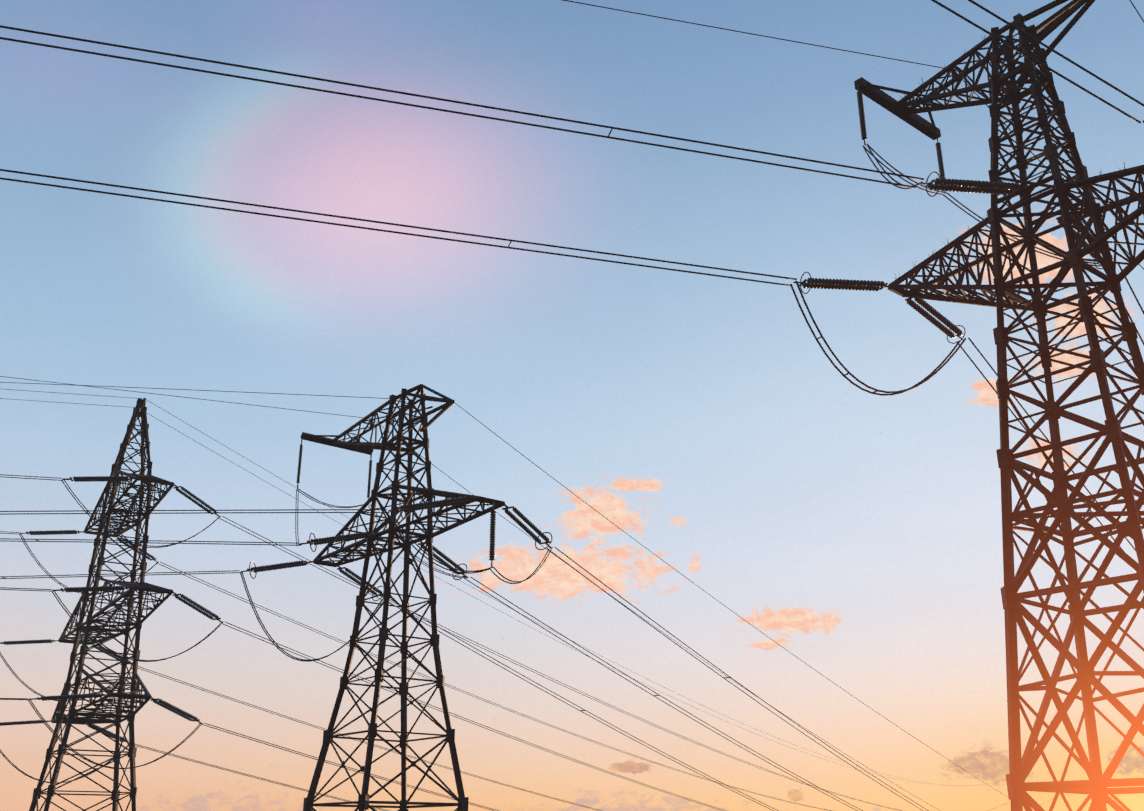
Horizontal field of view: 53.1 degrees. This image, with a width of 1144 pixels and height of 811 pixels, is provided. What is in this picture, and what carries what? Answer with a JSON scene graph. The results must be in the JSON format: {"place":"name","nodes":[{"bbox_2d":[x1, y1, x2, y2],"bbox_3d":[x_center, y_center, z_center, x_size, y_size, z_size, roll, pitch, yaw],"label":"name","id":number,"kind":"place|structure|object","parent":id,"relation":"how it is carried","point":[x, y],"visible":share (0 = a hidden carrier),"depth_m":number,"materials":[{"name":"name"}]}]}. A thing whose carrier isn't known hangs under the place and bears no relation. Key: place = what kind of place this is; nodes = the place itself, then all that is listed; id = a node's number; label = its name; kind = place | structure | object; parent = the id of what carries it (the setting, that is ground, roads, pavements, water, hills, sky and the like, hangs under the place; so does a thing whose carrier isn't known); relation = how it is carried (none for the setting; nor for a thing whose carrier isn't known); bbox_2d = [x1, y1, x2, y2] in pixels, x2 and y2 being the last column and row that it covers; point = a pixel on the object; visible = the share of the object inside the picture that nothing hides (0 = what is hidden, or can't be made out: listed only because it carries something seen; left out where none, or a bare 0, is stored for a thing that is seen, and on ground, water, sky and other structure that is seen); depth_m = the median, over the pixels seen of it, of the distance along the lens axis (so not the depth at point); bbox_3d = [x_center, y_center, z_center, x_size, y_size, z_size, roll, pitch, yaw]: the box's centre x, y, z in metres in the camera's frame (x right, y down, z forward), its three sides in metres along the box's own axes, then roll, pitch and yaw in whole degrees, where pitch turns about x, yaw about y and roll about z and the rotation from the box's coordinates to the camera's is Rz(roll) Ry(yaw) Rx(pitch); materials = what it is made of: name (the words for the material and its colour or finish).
{"place":"outdoors","nodes":[
{"label":"outdoors","id":0,"kind":"place"},
{"bbox_2d":[0,0,1143,810],"label":"sky","id":1,"kind":"structure","parent":0,"point":[704,417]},
{"bbox_3d":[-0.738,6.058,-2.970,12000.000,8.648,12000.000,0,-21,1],"label":"ground","id":2,"kind":"structure","parent":0,"visible":0},
{"bbox_2d":[29,397,173,810],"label":"lattice tower","id":3,"kind":"structure","parent":2,"relation":"on","point":[71,717],"depth_m":64.88,"materials":[{"name":"metal"}]},
{"bbox_2d":[0,476,221,774],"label":"tower fittings","id":4,"kind":"object","parent":3,"relation":"attached to","point":[127,588],"visible":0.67,"depth_m":61.31,"materials":[{"name":"grey metal"}]},
{"bbox_2d":[0,476,218,741],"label":"tower insulators","id":5,"kind":"object","parent":4,"relation":"attached to","point":[184,599],"visible":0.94,"depth_m":61.68,"materials":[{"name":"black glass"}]},
{"bbox_2d":[0,389,1051,810],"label":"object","id":6,"kind":"structure","parent":3,"relation":"hanging from","point":[320,663],"depth_m":75.34,"materials":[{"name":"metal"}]},
{"bbox_2d":[0,376,1008,810],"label":"line conductors","id":7,"kind":"structure","parent":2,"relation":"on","point":[298,492],"depth_m":55.74,"materials":[{"name":"metal"}]},
{"bbox_2d":[854,0,1143,810],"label":"lattice tower","id":8,"kind":"structure","parent":2,"relation":"on","point":[1097,783],"depth_m":43.40,"materials":[{"name":"metal"}]},
{"bbox_2d":[508,85,1113,392],"bbox_3d":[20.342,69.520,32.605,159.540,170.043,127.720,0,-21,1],"label":"cable fittings","id":9,"kind":"object","parent":8,"relation":"attached to","point":[926,187],"depth_m":48.95,"materials":[{"name":"grey metal"}]},
{"bbox_2d":[0,0,1143,551],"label":"power lines","id":10,"kind":"object","parent":9,"relation":"attached to","point":[898,184],"visible":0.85,"depth_m":42.52,"materials":[{"name":"metal"}]},
{"bbox_2d":[802,91,1112,337],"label":"insulators","id":11,"kind":"object","parent":8,"relation":"attached to","point":[979,186],"depth_m":49.56,"materials":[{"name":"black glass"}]},
{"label":"tower footings","id":12,"kind":"object","parent":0,"visible":0},
{"bbox_2d":[300,384,504,810],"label":"tower lattice","id":13,"kind":"object","parent":12,"relation":"on","point":[429,493],"visible":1,"depth_m":49.74,"materials":[{"name":"metal"}]},
{"bbox_2d":[2,438,729,710],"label":"tower fittings","id":14,"kind":"object","parent":13,"relation":"attached to","point":[420,543],"visible":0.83,"depth_m":50.39,"materials":[{"name":"grey metal"}]},
{"bbox_2d":[250,444,548,594],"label":"tower insulators","id":15,"kind":"object","parent":14,"relation":"on","point":[416,507],"visible":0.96,"depth_m":50.17,"materials":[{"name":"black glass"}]}
]}

